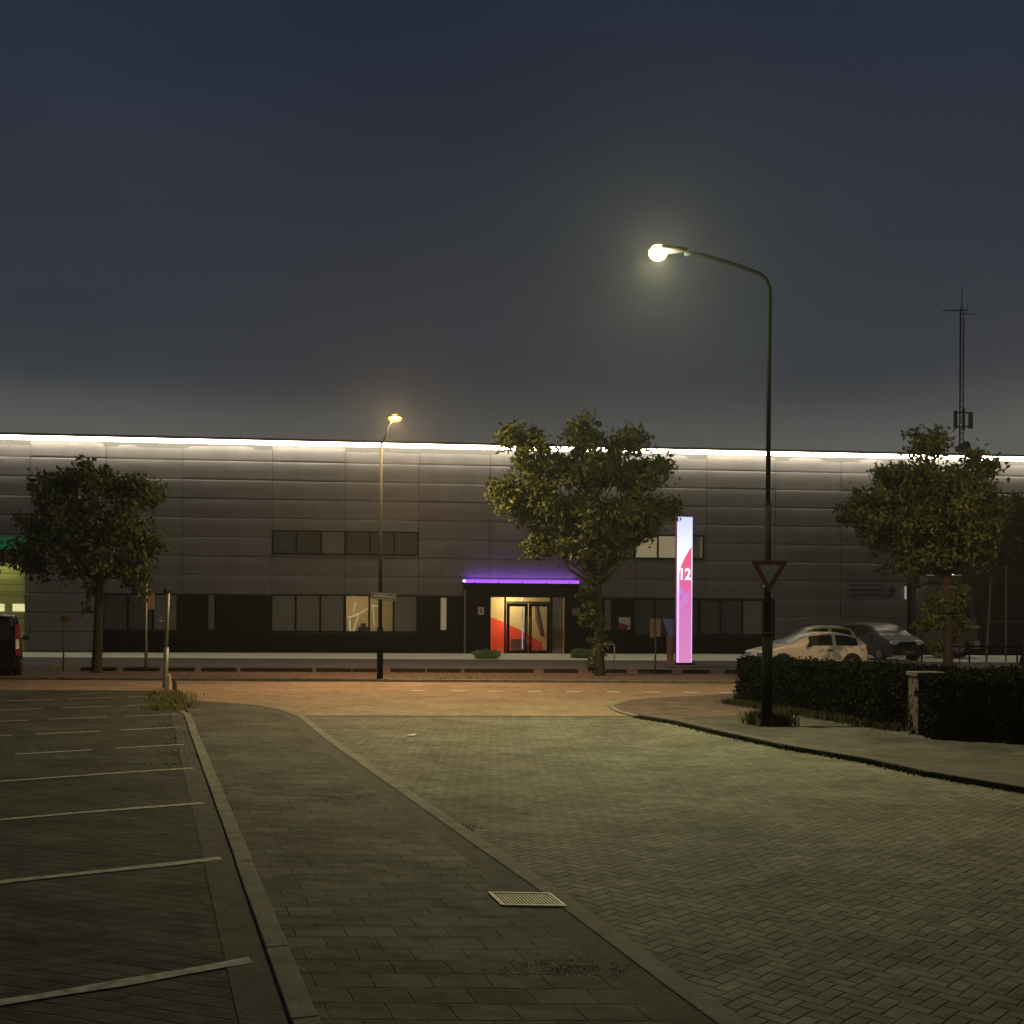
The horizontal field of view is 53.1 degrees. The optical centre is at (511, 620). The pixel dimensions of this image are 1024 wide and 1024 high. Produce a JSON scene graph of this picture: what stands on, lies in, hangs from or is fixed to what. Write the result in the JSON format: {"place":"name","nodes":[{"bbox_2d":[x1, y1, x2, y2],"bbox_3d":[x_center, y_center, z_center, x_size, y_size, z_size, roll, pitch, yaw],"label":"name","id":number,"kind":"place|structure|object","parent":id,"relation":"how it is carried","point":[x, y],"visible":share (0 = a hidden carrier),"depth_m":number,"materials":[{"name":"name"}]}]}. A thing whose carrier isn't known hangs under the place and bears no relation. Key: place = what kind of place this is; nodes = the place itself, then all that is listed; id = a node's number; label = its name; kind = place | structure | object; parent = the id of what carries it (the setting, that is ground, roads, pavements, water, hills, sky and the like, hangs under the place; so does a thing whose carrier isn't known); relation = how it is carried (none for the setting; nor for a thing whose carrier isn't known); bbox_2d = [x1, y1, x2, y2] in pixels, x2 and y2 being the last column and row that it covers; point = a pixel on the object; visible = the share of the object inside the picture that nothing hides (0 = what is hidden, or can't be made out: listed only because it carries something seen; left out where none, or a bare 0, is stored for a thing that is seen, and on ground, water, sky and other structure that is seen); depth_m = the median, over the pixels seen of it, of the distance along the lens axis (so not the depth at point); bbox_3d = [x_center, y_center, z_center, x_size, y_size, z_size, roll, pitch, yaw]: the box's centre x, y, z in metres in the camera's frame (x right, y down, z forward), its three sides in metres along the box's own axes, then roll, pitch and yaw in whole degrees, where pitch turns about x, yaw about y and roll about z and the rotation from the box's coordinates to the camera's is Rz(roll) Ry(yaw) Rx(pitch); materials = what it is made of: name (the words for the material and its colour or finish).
{"place":"outdoors","nodes":[
{"label":"outdoors","id":0,"kind":"place"},
{"bbox_2d":[0,690,238,1023],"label":"parking area","id":1,"kind":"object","parent":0,"point":[61,933],"visible":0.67,"depth_m":6.94,"materials":[{"name":"brick"}]},
{"bbox_2d":[10,696,142,700],"bbox_3d":[-10.517,1.655,20.973,6.900,0.001,0.133,0,0,-31],"label":"parking line","id":2,"kind":"object","parent":1,"relation":"on","point":[74,698],"visible":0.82,"depth_m":21.75,"materials":[{"name":"white paint"}]},
{"bbox_2d":[12,704,152,709],"bbox_3d":[-9.740,1.659,18.780,6.900,0.001,0.137,0,0,-31],"label":"parking line","id":3,"kind":"object","parent":1,"relation":"on","point":[69,707],"visible":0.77,"depth_m":19.56,"materials":[{"name":"white paint"}]},
{"bbox_2d":[0,714,169,721],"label":"parking line","id":4,"kind":"object","parent":1,"relation":"on","point":[91,717],"visible":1,"depth_m":17.62,"materials":[{"name":"white paint"}]},
{"bbox_2d":[0,727,174,735],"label":"parking line","id":5,"kind":"object","parent":1,"relation":"on","point":[94,731],"visible":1,"depth_m":15.45,"materials":[{"name":"white paint"}]},
{"bbox_2d":[0,767,191,781],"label":"parking line","id":6,"kind":"object","parent":1,"relation":"on","point":[96,774],"visible":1,"depth_m":11.22,"materials":[{"name":"white paint"}]},
{"bbox_2d":[17,744,185,753],"bbox_3d":[-7.394,1.673,12.178,6.900,0.001,0.135,0,0,-31],"label":"parking line","id":7,"kind":"object","parent":1,"relation":"on","point":[91,749],"visible":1,"depth_m":13.24,"materials":[{"name":"white paint"}]},
{"bbox_2d":[0,802,203,819],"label":"parking line","id":8,"kind":"object","parent":1,"relation":"on","point":[105,810],"visible":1,"depth_m":9.13,"materials":[{"name":"white paint"}]},
{"bbox_2d":[0,857,221,882],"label":"parking line","id":9,"kind":"object","parent":1,"relation":"on","point":[117,869],"visible":1,"depth_m":6.99,"materials":[{"name":"white paint"}]},
{"bbox_2d":[0,957,252,1004],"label":"parking line","id":10,"kind":"object","parent":1,"relation":"on","point":[131,980],"visible":1,"depth_m":4.83,"materials":[{"name":"white paint"}]},
{"bbox_2d":[124,689,207,711],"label":"corner grass","id":11,"kind":"structure","parent":1,"relation":"on","point":[176,700],"depth_m":20.79,"materials":[{"name":"green plant"}]},
{"bbox_2d":[148,714,200,766],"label":"kerb grass","id":12,"kind":"structure","parent":1,"relation":"on","point":[175,741],"depth_m":14.33,"materials":[{"name":"green plant"}]},
{"bbox_2d":[171,713,291,1023],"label":"gutter","id":13,"kind":"object","parent":1,"relation":"on","point":[257,996],"visible":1,"depth_m":5.97,"materials":[{"name":"concrete"}]},
{"bbox_2d":[162,589,170,687],"bbox_3d":[-8.522,0.503,25.235,0.176,2.538,0.118,2,0,0],"label":"leaning post","id":14,"kind":"object","parent":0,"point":[165,659],"visible":0.89,"depth_m":25.20,"materials":[{"name":"metal"}]},
{"bbox_2d":[0,680,737,715],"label":"street","id":15,"kind":"structure","parent":0,"point":[432,699],"depth_m":23.78,"materials":[{"name":"red brick"}]},
{"bbox_2d":[165,674,170,689],"bbox_3d":[-8.253,1.477,24.595,0.120,0.394,0.100,0,0,0],"label":"marker post","id":16,"kind":"object","parent":15,"relation":"on","point":[167,681],"visible":0.91,"depth_m":24.55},
{"bbox_2d":[173,678,176,691],"bbox_3d":[-7.784,1.536,23.684,0.100,0.380,0.100,0,0,0],"label":"stub post","id":17,"kind":"object","parent":15,"relation":"on","point":[174,684],"visible":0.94,"depth_m":23.64,"materials":[{"name":"brown wood"}]},
{"bbox_2d":[0,665,738,680],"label":"verge","id":18,"kind":"structure","parent":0,"point":[717,675],"depth_m":30.77,"materials":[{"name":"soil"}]},
{"bbox_2d":[59,616,68,670],"bbox_3d":[-13.922,0.777,31.846,0.300,1.819,0.075,0,0,0],"label":"marker sign","id":19,"kind":"object","parent":18,"relation":"on","point":[63,619],"visible":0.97,"depth_m":31.82,"materials":[{"name":"metal"}]},
{"bbox_2d":[0,454,173,672],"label":"street tree","id":20,"kind":"object","parent":18,"relation":"on","point":[124,530],"visible":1,"depth_m":30.89,"materials":[{"name":"green plant"}]},
{"bbox_2d":[80,667,117,670],"bbox_3d":[-12.934,1.533,32.130,1.096,0.110,0.200,0,0,0],"label":"wheel stop","id":21,"kind":"object","parent":18,"relation":"on","point":[104,668],"visible":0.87,"depth_m":32.04,"materials":[{"name":"rubber"}]},
{"bbox_2d":[123,667,159,670],"bbox_3d":[-11.623,1.540,32.171,1.096,0.110,0.200,0,0,0],"label":"wheel stop","id":22,"kind":"object","parent":18,"relation":"on","point":[141,669],"visible":1,"depth_m":32.08,"materials":[{"name":"rubber"}]},
{"bbox_2d":[142,575,154,670],"bbox_3d":[-11.410,0.142,32.106,0.400,3.119,0.105,0,0,0],"label":"road sign","id":23,"kind":"object","parent":18,"relation":"on","point":[150,604],"visible":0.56,"depth_m":32.10,"materials":[{"name":"metal"}]},
{"bbox_2d":[168,667,194,670],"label":"wheel stop","id":24,"kind":"object","parent":18,"relation":"on","point":[180,669],"visible":0.93,"depth_m":32.12,"materials":[{"name":"concrete"}]},
{"bbox_2d":[201,668,236,671],"bbox_3d":[-9.207,1.554,32.246,1.096,0.110,0.200,0,0,0],"label":"wheel stop","id":25,"kind":"object","parent":18,"relation":"on","point":[220,669],"visible":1,"depth_m":32.15,"materials":[{"name":"rubber"}]},
{"bbox_2d":[240,668,275,671],"bbox_3d":[-7.982,1.560,32.284,1.096,0.110,0.200,0,0,0],"label":"wheel stop","id":26,"kind":"object","parent":18,"relation":"on","point":[258,669],"visible":1,"depth_m":32.19,"materials":[{"name":"rubber"}]},
{"bbox_2d":[277,668,312,671],"bbox_3d":[-6.852,1.567,32.320,1.096,0.110,0.200,0,0,0],"label":"wheel stop","id":27,"kind":"object","parent":18,"relation":"on","point":[295,669],"visible":1,"depth_m":32.23,"materials":[{"name":"rubber"}]},
{"bbox_2d":[316,668,351,671],"bbox_3d":[-5.622,1.573,32.358,1.096,0.110,0.200,0,0,0],"label":"wheel stop","id":28,"kind":"object","parent":18,"relation":"on","point":[334,669],"visible":1,"depth_m":32.27,"materials":[{"name":"rubber"}]},
{"bbox_2d":[352,668,376,671],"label":"wheel stop","id":29,"kind":"object","parent":18,"relation":"on","point":[364,669],"visible":1,"depth_m":32.30,"materials":[{"name":"rubber"}]},
{"bbox_2d":[390,668,424,671],"bbox_3d":[-3.298,1.587,32.431,1.096,0.110,0.200,0,0,0],"label":"wheel stop","id":30,"kind":"object","parent":18,"relation":"on","point":[407,670],"visible":1,"depth_m":32.34,"materials":[{"name":"rubber"}]},
{"bbox_2d":[426,668,460,671],"bbox_3d":[-2.157,1.593,32.467,1.096,0.110,0.200,0,0,0],"label":"wheel stop","id":31,"kind":"object","parent":18,"relation":"on","point":[442,670],"visible":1,"depth_m":32.38,"materials":[{"name":"rubber"}]},
{"bbox_2d":[464,669,498,672],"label":"wheel stop","id":32,"kind":"object","parent":18,"relation":"on","point":[484,670],"visible":0.97,"depth_m":32.41,"materials":[{"name":"rubber"}]},
{"bbox_2d":[499,669,533,672],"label":"wheel stop","id":33,"kind":"object","parent":18,"relation":"on","point":[516,670],"visible":1,"depth_m":32.45,"materials":[{"name":"rubber"}]},
{"bbox_2d":[543,669,577,672],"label":"wheel stop","id":34,"kind":"object","parent":18,"relation":"on","point":[560,670],"visible":1,"depth_m":32.49,"materials":[{"name":"rubber"}]},
{"bbox_2d":[479,403,687,675],"bbox_3d":[2.183,-2.324,31.360,6.378,8.313,3.950,0,0,0],"label":"street tree","id":35,"kind":"object","parent":18,"relation":"on","point":[632,518],"visible":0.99,"depth_m":30.68,"materials":[{"name":"green plant"}]},
{"bbox_2d":[592,669,626,672],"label":"wheel stop","id":36,"kind":"object","parent":18,"relation":"on","point":[616,670],"visible":0.8,"depth_m":32.54,"materials":[{"name":"rubber"}]},
{"bbox_2d":[637,669,671,672],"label":"wheel stop","id":37,"kind":"object","parent":18,"relation":"on","point":[653,671],"visible":1,"depth_m":32.59,"materials":[{"name":"rubber"}]},
{"bbox_2d":[650,617,660,668],"bbox_3d":[4.632,0.851,33.135,0.340,1.880,0.081,0,0,0],"label":"road sign","id":38,"kind":"object","parent":18,"relation":"on","point":[655,627],"visible":0.98,"depth_m":33.16,"materials":[{"name":"metal"}]},
{"bbox_2d":[682,670,710,672],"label":"wheel stop","id":39,"kind":"object","parent":18,"relation":"on","point":[696,671],"visible":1,"depth_m":32.63,"materials":[{"name":"rubber"}]},
{"bbox_2d":[725,670,738,673],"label":"wheel stop","id":40,"kind":"object","parent":18,"relation":"on","point":[730,671],"visible":0.47,"depth_m":32.67,"materials":[{"name":"rubber"}]},
{"bbox_2d":[745,631,868,661],"bbox_3d":[9.921,1.065,34.599,3.865,1.368,2.000,0,0,-9],"label":"hatchback car","id":41,"kind":"object","parent":18,"relation":"on","point":[820,645],"visible":0.62,"depth_m":33.96,"materials":[{"name":"silver metal"}]},
{"bbox_2d":[832,423,1017,665],"bbox_3d":[12.399,-2.084,30.761,5.569,7.946,4.162,0,0,0],"label":"street tree","id":42,"kind":"object","parent":18,"relation":"on","point":[957,509],"visible":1,"depth_m":30.52,"materials":[{"name":"green plant"}]},
{"bbox_2d":[184,702,669,1023],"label":"pavement","id":43,"kind":"structure","parent":0,"point":[389,913],"depth_m":6.01,"materials":[{"name":"grey concrete"}]},
{"bbox_2d":[187,808,374,824],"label":"joint weeds","id":44,"kind":"object","parent":43,"relation":"on","point":[273,816],"visible":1,"depth_m":8.80,"materials":[{"name":"green plant"}]},
{"bbox_2d":[305,790,389,806],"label":"joint weeds","id":45,"kind":"object","parent":43,"relation":"on","point":[339,798],"visible":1,"depth_m":9.72,"materials":[{"name":"green plant"}]},
{"bbox_2d":[488,891,566,907],"bbox_3d":[0.087,1.710,6.234,0.477,0.038,0.309,0,0,0],"label":"drain grate","id":46,"kind":"object","parent":43,"relation":"on","point":[527,899],"visible":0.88,"depth_m":6.22,"materials":[{"name":"metal"}]},
{"bbox_2d":[480,952,637,979],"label":"joint weeds","id":47,"kind":"object","parent":43,"relation":"on","point":[565,967],"visible":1,"depth_m":5.02,"materials":[{"name":"green plant"}]},
{"bbox_2d":[0,0,1023,454],"label":"sky","id":48,"kind":"structure","parent":0,"point":[288,219],"materials":[{"name":"blue"}]},
{"bbox_2d":[22,652,1020,661],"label":"hall walk","id":49,"kind":"structure","parent":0,"point":[705,657],"depth_m":46.30,"materials":[{"name":"concrete"}]},
{"bbox_2d":[471,649,501,658],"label":"plant clump","id":50,"kind":"object","parent":49,"relation":"on","point":[485,654],"visible":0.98,"depth_m":43.54,"materials":[{"name":"green plant"}]},
{"bbox_2d":[0,432,1023,653],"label":"industrial hall","id":51,"kind":"structure","parent":49,"relation":"on","point":[274,543],"depth_m":50.63,"materials":[{"name":"grey metal"}]},
{"bbox_2d":[0,562,24,651],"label":"dock door","id":52,"kind":"structure","parent":51,"relation":"in","point":[12,594],"depth_m":48.92,"materials":[{"name":"metal"}]},
{"bbox_2d":[103,593,178,632],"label":"window","id":53,"kind":"structure","parent":51,"relation":"in","point":[119,615],"depth_m":49.38,"materials":[{"name":"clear glass"}]},
{"bbox_2d":[206,594,215,630],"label":"window","id":54,"kind":"structure","parent":51,"relation":"in","point":[211,624],"depth_m":49.73,"materials":[{"name":"grey glass"}]},
{"bbox_2d":[270,530,418,556],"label":"window","id":55,"kind":"structure","parent":51,"relation":"in","point":[284,542],"depth_m":50.31,"materials":[{"name":"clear glass"}]},
{"bbox_2d":[270,594,418,633],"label":"window","id":56,"kind":"structure","parent":51,"relation":"in","point":[290,613],"depth_m":50.23,"materials":[{"name":"grey glass"}]},
{"bbox_2d":[439,597,447,631],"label":"window","id":57,"kind":"structure","parent":51,"relation":"in","point":[443,600],"depth_m":50.79,"materials":[{"name":"beige glass"}]},
{"bbox_2d":[506,603,527,652],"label":"door","id":58,"kind":"structure","parent":51,"relation":"in","point":[508,605],"depth_m":50.96,"materials":[{"name":"metal"}]},
{"bbox_2d":[528,603,549,653],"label":"door","id":59,"kind":"structure","parent":51,"relation":"in","point":[531,605],"depth_m":51.10,"materials":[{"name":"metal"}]},
{"bbox_2d":[603,599,612,631],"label":"window","id":60,"kind":"structure","parent":51,"relation":"in","point":[607,602],"depth_m":51.58,"materials":[{"name":"grey glass"}]},
{"bbox_2d":[612,599,631,653],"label":"side door","id":61,"kind":"structure","parent":51,"relation":"in","point":[621,608],"depth_m":51.60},
{"bbox_2d":[565,534,704,559],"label":"window","id":62,"kind":"structure","parent":51,"relation":"in","point":[663,547],"depth_m":51.83,"materials":[{"name":"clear glass"}]},
{"bbox_2d":[632,599,763,636],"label":"window","id":63,"kind":"structure","parent":51,"relation":"in","point":[710,617],"depth_m":52.07,"materials":[{"name":"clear glass"}]},
{"bbox_2d":[570,648,592,657],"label":"plant clump","id":64,"kind":"object","parent":49,"relation":"on","point":[579,653],"visible":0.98,"depth_m":45.15,"materials":[{"name":"green plant"}]},
{"bbox_2d":[844,622,923,660],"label":"compact car","id":65,"kind":"object","parent":49,"relation":"on","point":[883,641],"visible":0.75,"depth_m":44.33,"materials":[{"name":"grey paint"}]},
{"bbox_2d":[863,502,924,658],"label":"street tree","id":66,"kind":"object","parent":49,"relation":"on","point":[909,606],"visible":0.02,"depth_m":45.91,"materials":[{"name":"green plant"}]},
{"bbox_2d":[887,575,979,657],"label":"lorry","id":67,"kind":"object","parent":49,"relation":"on","point":[932,584],"visible":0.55,"depth_m":47.91,"materials":[{"name":"white paint"}]},
{"bbox_2d":[952,599,971,620],"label":"side window","id":68,"kind":"structure","parent":67,"relation":"in","point":[968,612],"depth_m":47.58,"materials":[{"name":"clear glass"}]},
{"bbox_2d":[920,552,1023,662],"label":"wire fence","id":69,"kind":"object","parent":49,"relation":"on","point":[986,654],"visible":0.82,"depth_m":43.26,"materials":[{"name":"metal"}]},
{"bbox_2d":[23,657,1020,670],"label":"parking lot","id":70,"kind":"structure","parent":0,"point":[362,663],"depth_m":38.95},
{"bbox_2d":[663,664,730,667],"bbox_3d":[6.605,1.682,37.394,2.295,0.050,2.100,0,0,0],"label":"pillar bed","id":71,"kind":"object","parent":70,"relation":"on","point":[693,666],"visible":0.95,"depth_m":36.66,"materials":[{"name":"soil"}]},
{"bbox_2d":[662,619,674,664],"bbox_3d":[5.859,0.844,38.140,0.578,1.799,0.200,0,0,0],"label":"information board","id":72,"kind":"object","parent":71,"relation":"on","point":[669,624],"visible":0.82,"depth_m":38.08,"materials":[{"name":"brown wood"}]},
{"bbox_2d":[675,517,694,664],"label":"illuminated pillar","id":73,"kind":"structure","parent":71,"relation":"on","point":[683,585],"depth_m":37.86,"materials":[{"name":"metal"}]},
{"bbox_2d":[773,625,855,642],"bbox_3d":[11.185,0.974,38.499,3.315,1.563,1.900,0,0,-6],"label":"hatchback car","id":74,"kind":"object","parent":70,"relation":"on","point":[843,630],"visible":0.17,"depth_m":38.01,"materials":[{"name":"white paint"}]},
{"bbox_2d":[955,637,964,664],"bbox_3d":[17.468,1.256,39.989,0.378,1.203,0.059,0,0,0],"label":"round sign","id":75,"kind":"object","parent":70,"relation":"on","point":[959,642],"visible":0.9,"depth_m":39.96,"materials":[{"name":"metal"}]},
{"bbox_2d":[980,489,1023,665],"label":"street tree","id":76,"kind":"object","parent":70,"relation":"on","point":[1013,529],"visible":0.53,"depth_m":39.48,"materials":[{"name":"green plant"}]},
{"bbox_2d":[81,650,1021,669],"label":"ground","id":77,"kind":"structure","parent":0,"point":[989,651],"depth_m":60.69,"materials":[{"name":"soil"}]},
{"bbox_2d":[0,614,28,674],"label":"delivery van","id":78,"kind":"object","parent":77,"relation":"on","point":[11,656],"visible":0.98,"depth_m":28.97,"materials":[{"name":"black paint"}]},
{"bbox_2d":[183,712,321,1023],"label":"kerb stones","id":79,"kind":"object","parent":77,"relation":"on","point":[299,1006],"visible":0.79,"depth_m":5.93,"materials":[{"name":"concrete"}]},
{"bbox_2d":[0,677,735,683],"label":"kerb","id":80,"kind":"structure","parent":77,"relation":"on","point":[368,680],"depth_m":28.35,"materials":[{"name":"concrete"}]},
{"bbox_2d":[377,415,403,678],"bbox_3d":[-3.377,-1.984,28.460,0.701,7.461,0.240,0,0,0],"label":"street lamp","id":81,"kind":"object","parent":80,"relation":"on","point":[379,651],"visible":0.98,"depth_m":28.42,"materials":[{"name":"grey metal"}]},
{"bbox_2d":[370,592,396,600],"bbox_3d":[-3.551,-0.658,28.404,0.728,0.200,0.134,5,0,0],"label":"street name sign","id":82,"kind":"object","parent":81,"relation":"attached to","point":[383,596],"visible":1,"depth_m":28.34,"materials":[{"name":"metal"}]},
{"bbox_2d":[193,701,714,1023],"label":"edge course","id":83,"kind":"object","parent":77,"relation":"on","point":[659,998],"visible":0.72,"depth_m":5.90,"materials":[{"name":"concrete"}]},
{"bbox_2d":[197,700,748,1023],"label":"road edge kerb","id":84,"kind":"structure","parent":77,"relation":"on","point":[703,1003],"depth_m":5.96,"materials":[{"name":"concrete"}]},
{"bbox_2d":[607,693,732,715],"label":"corner kerb","id":85,"kind":"structure","parent":77,"relation":"on","point":[613,708],"depth_m":20.75,"materials":[{"name":"concrete"}]},
{"bbox_2d":[638,714,1023,789],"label":"verge kerb","id":86,"kind":"structure","parent":77,"relation":"on","point":[936,772],"depth_m":12.77,"materials":[{"name":"concrete"}]},
{"bbox_2d":[943,287,974,452],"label":"antenna mast","id":87,"kind":"object","parent":77,"relation":"on","point":[963,446],"visible":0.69,"depth_m":94.86,"materials":[{"name":"metal"}]},
{"bbox_2d":[305,715,1023,1023],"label":"side road","id":88,"kind":"structure","parent":0,"point":[750,883],"depth_m":7.66,"materials":[{"name":"brick"}]},
{"bbox_2d":[304,715,633,716],"bbox_3d":[-0.695,1.712,18.303,6.032,0.001,0.160,0,0,-2],"label":"brick threshold","id":89,"kind":"object","parent":88,"relation":"on","point":[491,716],"visible":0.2,"depth_m":18.29,"materials":[{"name":"brick"}]},
{"bbox_2d":[632,715,1023,794],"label":"kerb weeds","id":90,"kind":"object","parent":88,"relation":"on","point":[889,766],"visible":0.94,"depth_m":12.75,"materials":[{"name":"green plant"}]},
{"bbox_2d":[614,693,759,718],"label":"corner paving","id":91,"kind":"structure","parent":0,"point":[700,706],"depth_m":20.18,"materials":[{"name":"grey concrete"}]},
{"bbox_2d":[613,705,1023,783],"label":"pavement","id":92,"kind":"structure","parent":0,"point":[996,760],"depth_m":14.17,"materials":[{"name":"grey concrete"}]},
{"bbox_2d":[648,245,772,726],"bbox_3d":[3.223,-2.140,16.668,2.065,7.916,0.260,0,0,0],"label":"street lamp","id":93,"kind":"object","parent":92,"relation":"on","point":[767,654],"visible":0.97,"depth_m":16.63,"materials":[{"name":"grey metal"}]},
{"bbox_2d":[751,561,786,591],"bbox_3d":[4.146,-0.710,16.560,0.579,0.498,0.096,0,0,0],"label":"give way sign","id":94,"kind":"object","parent":93,"relation":"attached to","point":[769,572],"visible":1,"depth_m":16.52,"materials":[{"name":"metal"}]},
{"bbox_2d":[738,707,799,726],"bbox_3d":[4.324,1.604,17.069,1.080,0.260,1.294,0,0,0],"label":"grass tuft","id":95,"kind":"object","parent":92,"relation":"on","point":[781,718],"visible":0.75,"depth_m":16.77,"materials":[{"name":"green plant"}]},
{"bbox_2d":[715,697,907,731],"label":"hedge foot grass","id":96,"kind":"structure","parent":92,"relation":"on","point":[848,720],"depth_m":17.76,"materials":[{"name":"green plant"}]},
{"bbox_2d":[732,653,974,727],"bbox_3d":[6.065,1.234,19.013,1.711,1.129,5.905,0,0,-17],"label":"hedge","id":97,"kind":"object","parent":92,"relation":"on","point":[873,690],"visible":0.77,"depth_m":18.30,"materials":[{"name":"green plant"}]},
{"bbox_2d":[906,671,947,734],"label":"gate pillar","id":98,"kind":"structure","parent":92,"relation":"on","point":[916,677],"depth_m":15.55,"materials":[{"name":"concrete"}]},
{"bbox_2d":[897,668,1023,743],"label":"hedge","id":99,"kind":"object","parent":92,"relation":"on","point":[958,706],"visible":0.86,"depth_m":14.78,"materials":[{"name":"green plant"}]},
{"bbox_2d":[915,662,1023,689],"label":"hedge","id":100,"kind":"object","parent":92,"relation":"on","point":[1015,673],"visible":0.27,"depth_m":17.15,"materials":[{"name":"green plant"}]},
{"bbox_2d":[1018,698,1023,741],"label":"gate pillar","id":101,"kind":"structure","parent":92,"relation":"on","point":[1022,706],"depth_m":14.50,"materials":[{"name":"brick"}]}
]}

